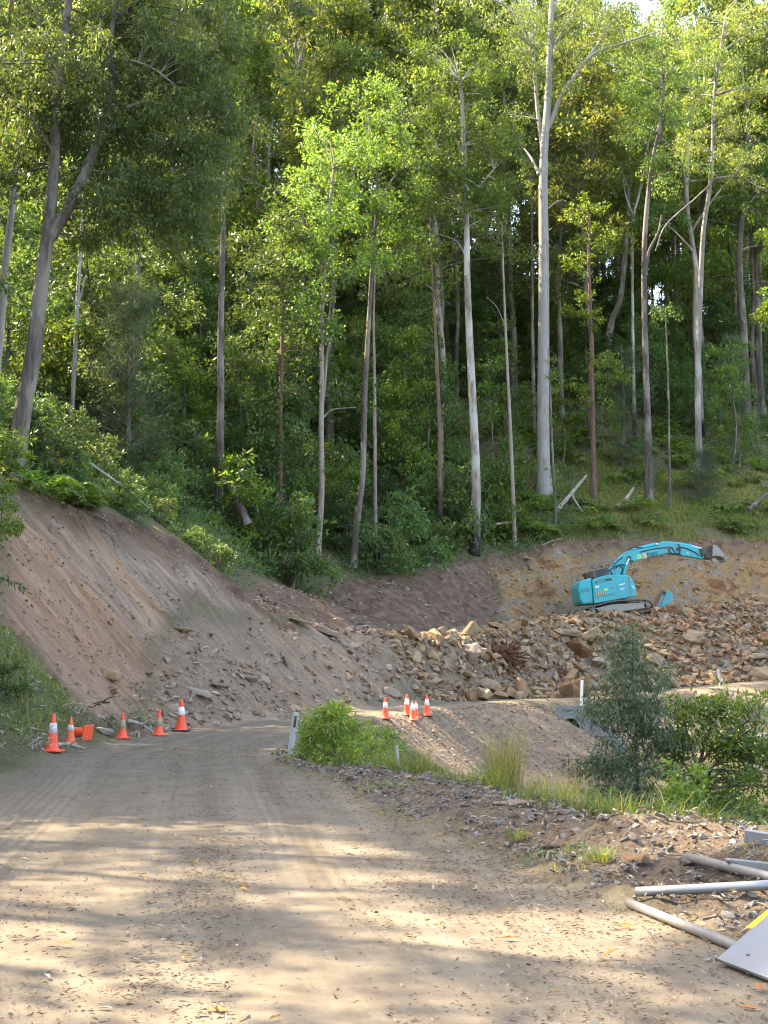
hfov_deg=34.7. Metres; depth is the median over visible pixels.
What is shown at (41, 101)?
gum tree
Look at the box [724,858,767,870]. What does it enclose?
metal offcut
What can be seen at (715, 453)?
fern
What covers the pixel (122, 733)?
traffic cone
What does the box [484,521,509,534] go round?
branch
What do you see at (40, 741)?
branch
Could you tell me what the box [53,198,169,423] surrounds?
understorey tree
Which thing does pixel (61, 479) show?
fern
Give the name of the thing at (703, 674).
rock
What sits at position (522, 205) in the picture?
gum tree
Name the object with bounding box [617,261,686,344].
understorey tree
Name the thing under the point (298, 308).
understorey tree
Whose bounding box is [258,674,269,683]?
rock
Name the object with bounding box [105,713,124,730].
branch
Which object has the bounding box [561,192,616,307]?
understorey tree
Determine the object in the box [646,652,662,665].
rock
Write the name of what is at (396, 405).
understorey tree
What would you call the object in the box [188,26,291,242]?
gum tree
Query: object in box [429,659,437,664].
rock
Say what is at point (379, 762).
grass tussock
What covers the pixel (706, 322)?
understorey tree
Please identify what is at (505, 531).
fern
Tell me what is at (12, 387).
shrub
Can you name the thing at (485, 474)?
shrub
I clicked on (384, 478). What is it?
shrub
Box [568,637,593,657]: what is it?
rock
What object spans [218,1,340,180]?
gum tree
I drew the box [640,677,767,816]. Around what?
shrub tree
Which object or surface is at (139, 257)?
gum tree
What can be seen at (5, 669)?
shrub
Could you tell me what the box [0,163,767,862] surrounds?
hillside
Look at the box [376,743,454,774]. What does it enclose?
grass tussock
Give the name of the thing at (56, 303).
shrub
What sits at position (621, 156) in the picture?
gum tree
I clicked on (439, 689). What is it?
rock
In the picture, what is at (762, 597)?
rock
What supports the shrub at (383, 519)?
on the hillside
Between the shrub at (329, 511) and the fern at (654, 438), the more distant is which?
the fern at (654, 438)
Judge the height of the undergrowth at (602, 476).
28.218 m
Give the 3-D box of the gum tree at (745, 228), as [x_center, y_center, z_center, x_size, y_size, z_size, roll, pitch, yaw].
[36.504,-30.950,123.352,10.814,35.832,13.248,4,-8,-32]
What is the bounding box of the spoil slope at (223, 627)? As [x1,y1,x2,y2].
[127,594,767,738]
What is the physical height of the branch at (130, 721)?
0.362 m
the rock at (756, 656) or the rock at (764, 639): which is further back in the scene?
the rock at (764, 639)
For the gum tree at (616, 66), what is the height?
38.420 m
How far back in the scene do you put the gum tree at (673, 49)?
128.11 m
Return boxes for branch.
[0,574,31,594]
[22,730,55,751]
[58,737,85,748]
[59,693,118,719]
[86,696,115,710]
[90,462,153,511]
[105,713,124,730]
[127,718,156,733]
[129,704,155,726]
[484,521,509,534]
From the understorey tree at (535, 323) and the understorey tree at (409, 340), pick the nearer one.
the understorey tree at (409, 340)
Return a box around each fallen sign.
[714,915,767,979]
[744,910,767,929]
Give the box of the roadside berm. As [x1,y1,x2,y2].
[270,731,767,938]
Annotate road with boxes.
[0,680,767,1023]
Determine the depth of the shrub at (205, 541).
43.97 m
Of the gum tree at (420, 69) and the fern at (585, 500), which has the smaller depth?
the fern at (585, 500)
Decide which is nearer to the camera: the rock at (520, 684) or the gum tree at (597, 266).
the rock at (520, 684)
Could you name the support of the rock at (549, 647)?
on the spoil slope at (223, 627)
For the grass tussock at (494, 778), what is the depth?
14.44 m
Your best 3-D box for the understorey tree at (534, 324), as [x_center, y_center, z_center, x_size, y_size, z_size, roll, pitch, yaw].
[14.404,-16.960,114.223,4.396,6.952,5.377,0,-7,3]
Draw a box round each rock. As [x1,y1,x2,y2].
[96,727,115,735]
[101,668,119,681]
[174,627,194,631]
[188,687,211,696]
[211,683,229,687]
[243,675,257,680]
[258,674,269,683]
[283,655,295,672]
[289,617,312,624]
[289,704,300,710]
[305,759,316,765]
[314,624,340,638]
[375,694,385,699]
[384,687,399,696]
[389,639,401,647]
[403,625,417,640]
[403,774,415,780]
[411,651,421,663]
[421,631,427,640]
[429,628,442,641]
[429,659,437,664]
[429,684,450,693]
[431,649,438,659]
[445,632,457,646]
[457,686,464,693]
[461,642,481,662]
[462,621,480,637]
[463,670,477,677]
[465,689,476,700]
[475,687,492,700]
[479,647,486,656]
[479,678,499,692]
[480,684,490,689]
[482,626,489,635]
[482,670,493,679]
[486,648,496,662]
[487,622,500,628]
[493,691,508,698]
[493,799,535,806]
[506,621,521,630]
[507,687,516,698]
[514,677,527,698]
[518,656,527,663]
[520,618,527,626]
[522,633,531,638]
[531,616,543,622]
[531,686,551,693]
[535,615,545,621]
[537,662,546,668]
[541,843,560,849]
[547,630,558,638]
[547,644,552,652]
[547,656,552,666]
[548,680,555,689]
[549,691,560,697]
[553,628,564,635]
[554,809,585,815]
[558,679,580,696]
[561,668,577,681]
[563,629,579,636]
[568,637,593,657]
[571,660,585,671]
[571,677,589,693]
[583,626,603,640]
[590,682,601,690]
[592,657,605,666]
[605,629,616,640]
[624,853,650,860]
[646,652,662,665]
[659,650,669,657]
[665,603,681,613]
[665,674,681,687]
[667,654,677,660]
[675,661,684,668]
[682,629,705,644]
[683,675,696,685]
[699,672,706,677]
[706,617,716,624]
[706,669,717,679]
[708,673,717,683]
[714,658,724,665]
[721,636,733,643]
[725,674,734,682]
[731,603,737,608]
[742,665,751,671]
[748,667,767,680]
[749,595,757,599]
[749,653,767,659]
[755,593,767,602]
[759,624,765,629]
[760,634,767,645]
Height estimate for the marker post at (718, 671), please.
0.792 m
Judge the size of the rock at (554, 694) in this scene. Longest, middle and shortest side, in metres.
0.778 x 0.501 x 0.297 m
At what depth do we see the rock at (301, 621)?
43.36 m
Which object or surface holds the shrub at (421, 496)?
on the hillside
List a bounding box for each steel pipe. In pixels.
[625,898,736,947]
[635,880,767,896]
[683,852,767,879]
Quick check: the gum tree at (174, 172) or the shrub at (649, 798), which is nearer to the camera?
the shrub at (649, 798)
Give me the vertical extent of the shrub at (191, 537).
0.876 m
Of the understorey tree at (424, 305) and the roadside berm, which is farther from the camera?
the understorey tree at (424, 305)
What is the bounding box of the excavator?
[565,541,726,615]
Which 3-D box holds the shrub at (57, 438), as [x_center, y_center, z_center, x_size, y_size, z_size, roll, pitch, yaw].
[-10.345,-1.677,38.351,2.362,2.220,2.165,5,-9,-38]
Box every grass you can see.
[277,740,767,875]
[286,732,765,822]
[522,453,767,545]
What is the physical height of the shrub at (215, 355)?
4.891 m
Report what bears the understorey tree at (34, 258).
on the hillside
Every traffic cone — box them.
[43,714,64,751]
[65,717,77,744]
[66,724,93,740]
[115,713,129,738]
[150,710,167,735]
[171,700,190,731]
[381,698,391,718]
[403,694,409,715]
[409,701,418,720]
[415,701,421,717]
[423,695,432,716]
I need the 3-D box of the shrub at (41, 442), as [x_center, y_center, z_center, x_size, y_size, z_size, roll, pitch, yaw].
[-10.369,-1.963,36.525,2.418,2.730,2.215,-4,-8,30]
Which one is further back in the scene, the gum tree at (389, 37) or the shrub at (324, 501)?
the gum tree at (389, 37)
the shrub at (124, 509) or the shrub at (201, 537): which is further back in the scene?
the shrub at (201, 537)
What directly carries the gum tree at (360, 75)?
on the hillside
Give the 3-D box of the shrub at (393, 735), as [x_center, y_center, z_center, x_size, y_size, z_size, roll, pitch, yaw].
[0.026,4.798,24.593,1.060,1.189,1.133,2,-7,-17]
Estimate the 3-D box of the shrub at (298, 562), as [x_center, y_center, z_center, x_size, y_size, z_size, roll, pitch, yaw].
[-4.509,1.427,55.843,4.272,5.265,4.664,3,-7,-21]
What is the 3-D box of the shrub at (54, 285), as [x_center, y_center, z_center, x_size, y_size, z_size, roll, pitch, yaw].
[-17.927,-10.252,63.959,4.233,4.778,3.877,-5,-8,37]
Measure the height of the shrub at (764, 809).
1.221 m
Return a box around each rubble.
[0,493,289,722]
[87,652,311,729]
[127,615,558,736]
[248,564,500,630]
[361,701,641,801]
[385,598,767,701]
[490,538,767,623]
[594,686,760,745]
[617,600,767,657]
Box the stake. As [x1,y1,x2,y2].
[396,745,399,767]
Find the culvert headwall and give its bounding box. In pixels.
[555,705,624,751]
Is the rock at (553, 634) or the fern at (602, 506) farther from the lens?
the fern at (602, 506)
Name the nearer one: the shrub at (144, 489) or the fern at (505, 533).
the shrub at (144, 489)
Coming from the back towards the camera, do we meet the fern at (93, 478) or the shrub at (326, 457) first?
the shrub at (326, 457)
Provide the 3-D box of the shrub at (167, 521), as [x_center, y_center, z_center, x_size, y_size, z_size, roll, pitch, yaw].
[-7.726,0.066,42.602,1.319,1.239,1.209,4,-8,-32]
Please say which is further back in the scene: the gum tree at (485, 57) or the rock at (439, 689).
the gum tree at (485, 57)
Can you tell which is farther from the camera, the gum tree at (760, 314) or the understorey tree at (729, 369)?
the understorey tree at (729, 369)
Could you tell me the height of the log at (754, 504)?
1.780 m
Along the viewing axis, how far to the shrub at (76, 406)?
52.85 m
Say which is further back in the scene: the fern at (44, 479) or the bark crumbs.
the fern at (44, 479)
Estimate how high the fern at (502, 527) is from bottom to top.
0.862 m
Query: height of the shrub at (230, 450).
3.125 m
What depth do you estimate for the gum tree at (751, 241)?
100.10 m
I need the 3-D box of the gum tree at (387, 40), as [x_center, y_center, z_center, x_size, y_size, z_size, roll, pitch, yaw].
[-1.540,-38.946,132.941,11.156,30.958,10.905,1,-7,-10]
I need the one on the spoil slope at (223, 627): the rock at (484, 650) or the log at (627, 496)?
the rock at (484, 650)
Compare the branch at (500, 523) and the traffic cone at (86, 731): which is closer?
the traffic cone at (86, 731)
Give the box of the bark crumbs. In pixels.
[0,745,767,1023]
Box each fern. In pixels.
[0,465,88,496]
[5,477,37,489]
[30,482,100,505]
[31,457,78,473]
[31,474,72,484]
[45,483,73,493]
[54,483,111,506]
[58,485,96,505]
[59,487,108,505]
[62,496,105,509]
[74,477,105,486]
[99,490,135,508]
[100,484,142,499]
[103,495,141,509]
[459,388,477,395]
[478,376,505,383]
[478,421,505,436]
[480,535,500,541]
[481,533,505,540]
[482,522,517,533]
[487,529,518,538]
[499,528,522,537]
[511,521,547,534]
[513,422,536,429]
[514,460,536,475]
[517,431,554,442]
[517,432,536,446]
[517,491,538,499]
[518,522,570,536]
[525,518,560,530]
[526,494,562,512]
[526,511,553,521]
[529,532,556,538]
[531,443,575,456]
[549,402,573,410]
[550,448,573,459]
[561,425,588,433]
[562,415,587,427]
[563,432,601,446]
[564,384,580,393]
[565,435,588,445]
[566,412,586,416]
[567,452,587,459]
[569,497,591,503]
[570,457,587,463]
[570,499,589,503]
[571,426,587,434]
[571,506,600,514]
[578,515,621,529]
[582,517,617,531]
[588,504,613,510]
[596,441,627,453]
[596,445,633,460]
[596,514,619,520]
[603,472,637,484]
[607,470,627,478]
[608,525,631,529]
[615,501,643,511]
[617,495,656,510]
[621,464,656,479]
[625,469,655,478]
[626,515,661,527]
[628,455,643,462]
[631,439,655,446]
[634,445,659,451]
[637,434,666,442]
[637,515,671,528]
[642,424,678,433]
[651,415,672,423]
[651,420,670,428]
[653,430,670,435]
[656,435,677,445]
[657,470,702,482]
[659,414,676,419]
[663,448,683,453]
[664,420,690,432]
[664,438,707,453]
[665,455,690,465]
[667,444,694,455]
[667,453,694,464]
[671,438,691,443]
[675,418,694,426]
[680,427,708,433]
[692,468,726,477]
[702,442,729,449]
[702,447,729,462]
[706,516,745,525]
[710,454,735,462]
[710,504,732,509]
[716,524,738,528]
[719,464,740,470]
[721,526,743,533]
[723,481,745,485]
[727,520,758,528]
[730,504,747,510]
[735,528,749,532]
[739,476,765,484]
[740,498,767,511]
[744,456,767,472]
[754,464,767,470]
[760,419,767,426]
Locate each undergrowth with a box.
[0,348,592,581]
[445,331,767,528]
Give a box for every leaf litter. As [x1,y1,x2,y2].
[0,631,97,748]
[0,632,85,738]
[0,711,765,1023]
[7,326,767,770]
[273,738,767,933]
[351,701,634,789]
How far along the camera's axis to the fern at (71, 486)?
35.41 m
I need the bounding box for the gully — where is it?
[359,741,767,821]
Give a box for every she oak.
[66,274,198,468]
[595,343,663,467]
[665,441,733,505]
[702,331,767,466]
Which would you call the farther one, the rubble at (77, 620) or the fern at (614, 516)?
the fern at (614, 516)
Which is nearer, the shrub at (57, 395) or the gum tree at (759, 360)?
the shrub at (57, 395)
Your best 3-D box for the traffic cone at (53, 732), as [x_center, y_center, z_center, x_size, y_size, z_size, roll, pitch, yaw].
[-5.840,3.891,21.669,0.339,0.659,0.339,-1,-8,15]
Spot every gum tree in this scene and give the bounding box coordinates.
[0,0,24,141]
[0,0,74,154]
[0,0,271,478]
[0,1,127,201]
[0,5,57,371]
[6,0,150,185]
[9,0,184,190]
[12,0,162,168]
[24,0,212,179]
[53,106,120,427]
[83,68,170,415]
[104,0,200,195]
[114,13,213,178]
[122,0,251,351]
[156,0,347,294]
[173,19,275,520]
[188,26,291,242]
[196,0,277,156]
[206,0,370,365]
[210,0,416,286]
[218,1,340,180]
[229,0,336,300]
[241,109,355,301]
[257,115,392,558]
[260,1,380,210]
[264,0,445,471]
[269,0,467,256]
[273,0,421,351]
[277,25,383,170]
[285,29,403,359]
[311,0,425,345]
[312,69,438,567]
[329,0,517,489]
[338,116,459,346]
[340,21,493,266]
[348,5,435,180]
[349,0,531,379]
[353,250,418,533]
[355,16,396,185]
[359,63,537,419]
[367,0,436,243]
[381,0,514,404]
[383,2,420,79]
[384,26,532,555]
[394,22,480,184]
[395,186,478,539]
[420,1,573,381]
[424,0,600,395]
[436,0,575,348]
[459,2,514,233]
[462,195,522,546]
[470,42,574,321]
[478,0,668,495]
[488,145,559,437]
[493,0,650,353]
[494,3,613,337]
[497,0,623,416]
[501,68,640,378]
[505,36,639,441]
[512,0,666,344]
[513,24,585,329]
[534,0,654,337]
[541,348,566,524]
[557,190,635,498]
[558,31,641,278]
[558,129,651,386]
[570,63,732,331]
[570,90,670,359]
[580,73,713,298]
[588,3,670,300]
[589,63,644,276]
[593,4,655,279]
[595,28,725,502]
[596,117,665,434]
[611,45,724,349]
[612,2,766,405]
[613,0,730,365]
[614,0,767,449]
[618,0,767,440]
[628,21,764,335]
[643,145,714,354]
[649,302,684,508]
[652,0,767,397]
[652,18,767,393]
[655,0,767,474]
[657,68,767,431]
[658,113,743,260]
[661,29,688,304]
[664,0,767,414]
[668,48,767,302]
[695,57,767,324]
[712,90,767,276]
[744,107,766,262]
[746,187,767,258]
[748,228,767,330]
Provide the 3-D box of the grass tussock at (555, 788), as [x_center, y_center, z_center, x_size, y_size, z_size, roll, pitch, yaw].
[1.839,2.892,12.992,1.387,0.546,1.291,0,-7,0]
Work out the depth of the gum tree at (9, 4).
82.59 m
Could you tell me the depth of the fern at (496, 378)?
102.79 m
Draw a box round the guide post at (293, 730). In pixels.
[287,712,298,753]
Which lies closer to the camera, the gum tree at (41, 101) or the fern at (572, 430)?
the gum tree at (41, 101)
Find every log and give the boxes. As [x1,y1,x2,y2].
[222,476,251,526]
[553,474,587,511]
[615,487,639,508]
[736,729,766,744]
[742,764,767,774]
[746,491,767,511]
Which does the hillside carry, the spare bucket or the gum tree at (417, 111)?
the gum tree at (417, 111)
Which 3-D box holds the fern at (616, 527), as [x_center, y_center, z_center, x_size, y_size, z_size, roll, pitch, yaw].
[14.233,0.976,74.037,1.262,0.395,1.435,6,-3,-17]
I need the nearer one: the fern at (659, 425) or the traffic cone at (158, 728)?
the traffic cone at (158, 728)
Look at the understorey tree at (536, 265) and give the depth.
118.42 m
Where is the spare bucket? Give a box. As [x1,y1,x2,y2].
[653,589,672,606]
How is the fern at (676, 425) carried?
on the hillside
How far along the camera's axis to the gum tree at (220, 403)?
57.25 m
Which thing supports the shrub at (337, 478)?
on the hillside
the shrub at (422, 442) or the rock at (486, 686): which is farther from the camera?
the shrub at (422, 442)
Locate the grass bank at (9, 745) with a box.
[0,625,100,749]
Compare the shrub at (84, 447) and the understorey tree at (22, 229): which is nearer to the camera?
the shrub at (84, 447)
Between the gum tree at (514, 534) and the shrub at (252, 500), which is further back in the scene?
the gum tree at (514, 534)
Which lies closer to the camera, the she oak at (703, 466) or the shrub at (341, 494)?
the shrub at (341, 494)
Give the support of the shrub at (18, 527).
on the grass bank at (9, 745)
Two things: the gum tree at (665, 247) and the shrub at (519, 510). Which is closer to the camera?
the shrub at (519, 510)
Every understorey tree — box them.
[0,77,58,269]
[0,157,51,309]
[0,170,27,276]
[0,170,93,370]
[0,201,24,270]
[0,224,70,330]
[1,144,59,270]
[3,212,177,412]
[13,194,64,273]
[21,172,67,276]
[25,163,97,327]
[27,119,80,210]
[41,203,132,308]
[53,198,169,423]
[60,141,152,291]
[60,247,141,368]
[63,250,152,346]
[94,248,150,337]
[107,170,163,313]
[114,160,177,330]
[120,199,217,363]
[124,319,165,422]
[128,224,201,337]
[130,315,229,454]
[143,175,239,391]
[143,246,212,411]
[154,232,246,403]
[156,231,214,337]
[173,273,227,351]
[190,323,302,483]
[192,220,308,442]
[194,231,258,345]
[196,356,257,431]
[200,323,240,375]
[205,252,274,369]
[212,335,269,428]
[227,274,317,392]
[228,176,334,510]
[230,323,329,503]
[231,184,255,234]
[234,265,267,296]
[237,236,383,480]
[254,347,317,437]
[256,358,335,463]
[261,191,354,376]
[275,286,320,395]
[289,348,354,443]
[304,210,364,339]
[304,304,344,350]
[308,316,368,427]
[312,315,406,488]
[313,313,379,449]
[315,198,361,318]
[324,316,346,396]
[330,270,379,375]
[332,307,395,394]
[339,228,359,314]
[339,383,405,473]
[350,317,442,500]
[352,293,388,356]
[354,286,452,442]
[360,255,434,376]
[366,282,454,409]
[367,374,434,473]
[370,212,453,360]
[378,297,486,479]
[378,377,410,428]
[404,327,464,417]
[407,352,462,438]
[408,375,454,437]
[418,245,462,347]
[418,290,453,364]
[426,312,462,388]
[444,231,524,370]
[444,238,502,381]
[448,255,474,343]
[449,244,517,349]
[452,242,523,405]
[469,354,530,505]
[474,214,526,312]
[479,314,536,440]
[484,265,526,336]
[485,247,554,344]
[494,297,535,362]
[513,204,562,296]
[513,219,584,329]
[517,285,570,358]
[518,287,586,386]
[520,295,555,351]
[549,380,578,472]
[550,272,615,404]
[553,288,618,367]
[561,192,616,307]
[567,268,640,366]
[576,328,637,405]
[579,296,621,358]
[587,354,628,450]
[591,277,623,339]
[592,238,655,358]
[598,244,658,285]
[603,284,673,390]
[606,312,691,418]
[615,276,658,361]
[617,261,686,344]
[626,348,693,415]
[630,262,694,405]
[631,302,691,393]
[659,339,732,428]
[667,261,716,346]
[668,284,713,393]
[672,286,719,383]
[678,329,719,381]
[681,200,750,316]
[682,245,750,359]
[693,357,717,408]
[703,223,750,344]
[703,266,750,360]
[703,340,767,473]
[704,336,759,451]
[706,310,767,401]
[706,371,742,448]
[707,326,732,382]
[712,276,767,363]
[714,335,751,388]
[727,335,767,402]
[738,319,767,390]
[761,295,767,372]
[762,281,767,371]
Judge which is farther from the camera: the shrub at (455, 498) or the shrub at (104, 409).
the shrub at (455, 498)
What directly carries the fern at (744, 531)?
on the hillside
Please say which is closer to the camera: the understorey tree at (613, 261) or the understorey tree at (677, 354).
the understorey tree at (677, 354)
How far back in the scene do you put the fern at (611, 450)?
86.87 m
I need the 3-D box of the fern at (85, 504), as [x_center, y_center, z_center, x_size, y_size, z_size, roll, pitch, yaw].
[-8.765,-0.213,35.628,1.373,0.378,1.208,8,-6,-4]
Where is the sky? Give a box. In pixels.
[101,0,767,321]
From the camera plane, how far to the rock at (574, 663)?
57.63 m
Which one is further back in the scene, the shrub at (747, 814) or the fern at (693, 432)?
the fern at (693, 432)
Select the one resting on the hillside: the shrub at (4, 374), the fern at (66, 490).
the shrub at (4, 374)
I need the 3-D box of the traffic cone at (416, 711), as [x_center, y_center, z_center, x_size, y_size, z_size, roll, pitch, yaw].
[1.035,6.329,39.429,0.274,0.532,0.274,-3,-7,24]
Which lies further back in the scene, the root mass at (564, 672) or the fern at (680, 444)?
the fern at (680, 444)
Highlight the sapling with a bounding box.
[560,617,699,805]
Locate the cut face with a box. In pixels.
[484,536,767,620]
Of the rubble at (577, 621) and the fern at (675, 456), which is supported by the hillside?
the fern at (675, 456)
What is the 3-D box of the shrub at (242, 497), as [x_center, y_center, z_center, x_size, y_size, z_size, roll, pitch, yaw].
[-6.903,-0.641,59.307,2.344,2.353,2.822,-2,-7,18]
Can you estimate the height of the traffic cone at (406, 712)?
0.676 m
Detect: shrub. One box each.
[0,359,6,378]
[0,374,18,401]
[0,381,13,428]
[0,396,50,464]
[0,423,39,476]
[0,472,27,541]
[0,654,32,707]
[1,354,14,368]
[1,376,52,428]
[2,320,49,374]
[2,363,21,389]
[2,404,68,484]
[3,316,88,407]
[4,309,24,351]
[6,312,27,336]
[8,351,54,395]
[9,264,24,309]
[12,395,58,427]
[15,293,72,354]
[17,267,90,348]
[30,268,71,327]
[32,422,91,476]
[34,392,65,427]
[35,382,68,412]
[43,394,63,426]
[45,352,82,384]
[45,452,66,479]
[49,448,83,480]
[51,439,94,477]
[54,403,90,449]
[59,388,95,419]
[60,340,156,438]
[61,345,89,383]
[63,415,118,484]
[65,450,101,493]
[69,408,88,442]
[76,393,137,447]
[86,432,127,484]
[89,476,113,494]
[91,380,147,456]
[107,437,136,473]
[108,407,169,457]
[110,474,154,525]
[116,467,146,499]
[131,484,149,515]
[133,412,182,491]
[137,459,183,492]
[138,472,152,502]
[139,374,176,439]
[139,461,163,491]
[142,375,187,409]
[145,459,197,502]
[145,472,181,519]
[146,495,180,526]
[152,449,198,517]
[152,481,193,537]
[154,403,190,437]
[156,448,190,466]
[163,396,199,445]
[165,447,214,476]
[168,437,194,459]
[170,396,244,445]
[170,464,205,501]
[173,467,213,507]
[174,524,218,553]
[176,493,196,525]
[177,418,236,513]
[179,529,205,550]
[184,422,235,486]
[185,464,221,504]
[190,353,228,403]
[191,534,220,559]
[200,408,236,453]
[205,555,232,572]
[206,539,238,577]
[207,447,294,552]
[211,447,245,484]
[222,487,274,542]
[223,479,264,518]
[225,422,257,469]
[231,434,288,478]
[240,469,277,498]
[252,486,329,588]
[254,487,274,515]
[258,490,346,598]
[258,516,299,560]
[265,464,318,511]
[268,467,318,532]
[275,507,313,550]
[281,694,392,766]
[288,474,336,513]
[293,439,334,477]
[305,471,318,491]
[306,370,342,422]
[307,405,326,435]
[310,494,332,515]
[310,503,346,538]
[312,479,353,534]
[312,479,354,520]
[314,409,372,474]
[317,458,371,502]
[322,491,375,554]
[336,396,394,456]
[337,449,377,495]
[342,499,367,521]
[344,724,405,766]
[350,408,393,470]
[351,520,415,574]
[363,464,407,512]
[363,723,412,760]
[365,485,455,576]
[377,511,398,528]
[378,522,406,552]
[387,469,448,530]
[396,467,446,509]
[401,435,435,457]
[402,483,437,520]
[402,517,425,546]
[410,520,455,562]
[410,530,447,563]
[415,434,458,469]
[415,516,463,559]
[427,462,497,542]
[429,435,469,466]
[434,448,470,477]
[434,460,482,530]
[437,466,470,494]
[443,456,511,522]
[451,453,486,477]
[480,456,529,531]
[481,449,526,492]
[487,494,515,517]
[587,784,622,806]
[589,788,659,812]
[644,757,716,817]
[653,766,739,817]
[716,805,754,824]
[724,814,767,825]
[730,792,765,823]
[735,799,767,824]
[752,798,767,824]
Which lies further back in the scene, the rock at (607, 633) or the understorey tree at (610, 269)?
the understorey tree at (610, 269)
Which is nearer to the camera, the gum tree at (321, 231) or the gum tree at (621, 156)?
the gum tree at (321, 231)
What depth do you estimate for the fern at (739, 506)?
78.57 m
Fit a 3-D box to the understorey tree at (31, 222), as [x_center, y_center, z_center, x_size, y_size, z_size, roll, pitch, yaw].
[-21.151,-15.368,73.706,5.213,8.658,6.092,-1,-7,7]
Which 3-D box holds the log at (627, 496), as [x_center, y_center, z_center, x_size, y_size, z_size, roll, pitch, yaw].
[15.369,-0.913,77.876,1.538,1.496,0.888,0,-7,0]
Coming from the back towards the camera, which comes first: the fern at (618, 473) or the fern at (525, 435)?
the fern at (525, 435)
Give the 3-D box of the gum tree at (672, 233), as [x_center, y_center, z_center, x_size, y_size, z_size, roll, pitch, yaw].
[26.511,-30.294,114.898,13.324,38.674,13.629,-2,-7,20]
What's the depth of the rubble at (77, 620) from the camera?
32.15 m
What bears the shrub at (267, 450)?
on the hillside
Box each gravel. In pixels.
[0,729,767,1023]
[271,742,767,930]
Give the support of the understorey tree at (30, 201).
on the hillside
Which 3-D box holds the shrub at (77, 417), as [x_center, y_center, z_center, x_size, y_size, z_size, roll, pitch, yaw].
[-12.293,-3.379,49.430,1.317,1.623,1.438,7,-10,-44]
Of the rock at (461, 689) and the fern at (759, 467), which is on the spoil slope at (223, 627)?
the rock at (461, 689)
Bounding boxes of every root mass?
[488,637,533,681]
[556,664,580,678]
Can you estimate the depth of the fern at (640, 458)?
85.32 m
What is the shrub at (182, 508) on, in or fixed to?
on the hillside
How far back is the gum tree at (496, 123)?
115.08 m
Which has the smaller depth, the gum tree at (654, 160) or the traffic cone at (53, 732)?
the traffic cone at (53, 732)
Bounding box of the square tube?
[744,829,767,844]
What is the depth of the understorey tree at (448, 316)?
96.39 m
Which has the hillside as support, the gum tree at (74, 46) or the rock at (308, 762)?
the gum tree at (74, 46)
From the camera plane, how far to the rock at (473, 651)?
51.21 m
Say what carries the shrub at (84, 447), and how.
on the hillside
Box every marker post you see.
[580,680,582,704]
[717,669,720,685]
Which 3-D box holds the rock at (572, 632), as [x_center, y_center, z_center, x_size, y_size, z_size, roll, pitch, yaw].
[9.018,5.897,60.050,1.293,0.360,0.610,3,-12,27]
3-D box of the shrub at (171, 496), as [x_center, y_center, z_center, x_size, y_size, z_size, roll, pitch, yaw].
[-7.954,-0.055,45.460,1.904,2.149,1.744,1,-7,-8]
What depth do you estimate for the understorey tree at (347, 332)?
84.00 m
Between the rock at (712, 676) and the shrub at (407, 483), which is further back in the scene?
the shrub at (407, 483)
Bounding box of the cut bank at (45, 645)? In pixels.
[0,493,305,732]
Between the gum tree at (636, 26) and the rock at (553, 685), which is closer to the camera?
the rock at (553, 685)
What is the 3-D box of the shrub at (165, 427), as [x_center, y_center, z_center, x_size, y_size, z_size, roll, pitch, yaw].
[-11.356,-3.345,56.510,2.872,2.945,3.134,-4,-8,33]
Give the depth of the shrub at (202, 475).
56.24 m
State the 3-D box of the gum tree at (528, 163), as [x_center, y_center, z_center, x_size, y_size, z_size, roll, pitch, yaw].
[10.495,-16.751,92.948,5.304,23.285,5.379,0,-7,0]
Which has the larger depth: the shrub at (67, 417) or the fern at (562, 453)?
the fern at (562, 453)
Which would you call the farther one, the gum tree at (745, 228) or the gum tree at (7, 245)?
the gum tree at (745, 228)
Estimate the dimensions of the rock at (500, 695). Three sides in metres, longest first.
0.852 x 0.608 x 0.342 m
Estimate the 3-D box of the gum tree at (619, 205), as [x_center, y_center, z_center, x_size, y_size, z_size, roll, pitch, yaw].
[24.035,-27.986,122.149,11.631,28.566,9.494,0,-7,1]
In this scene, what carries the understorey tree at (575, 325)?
on the hillside
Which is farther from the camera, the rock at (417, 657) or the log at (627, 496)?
the log at (627, 496)
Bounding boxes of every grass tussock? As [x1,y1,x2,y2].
[354,744,405,769]
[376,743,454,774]
[437,766,487,785]
[463,755,519,791]
[473,720,540,792]
[501,826,533,840]
[502,762,605,805]
[570,787,659,815]
[583,842,619,862]
[641,799,736,823]
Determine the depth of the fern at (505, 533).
71.74 m
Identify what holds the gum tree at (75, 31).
on the hillside
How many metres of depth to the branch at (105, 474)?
38.43 m
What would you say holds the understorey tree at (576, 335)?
on the hillside
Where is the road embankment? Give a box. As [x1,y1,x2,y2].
[339,685,767,800]
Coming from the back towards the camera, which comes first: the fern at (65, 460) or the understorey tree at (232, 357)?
the understorey tree at (232, 357)
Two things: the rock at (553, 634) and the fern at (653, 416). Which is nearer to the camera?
the rock at (553, 634)
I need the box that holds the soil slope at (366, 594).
[241,557,500,632]
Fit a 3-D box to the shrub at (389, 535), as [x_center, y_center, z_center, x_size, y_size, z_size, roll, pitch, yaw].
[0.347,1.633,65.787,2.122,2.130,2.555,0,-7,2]
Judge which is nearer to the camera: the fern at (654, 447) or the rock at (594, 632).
the rock at (594, 632)

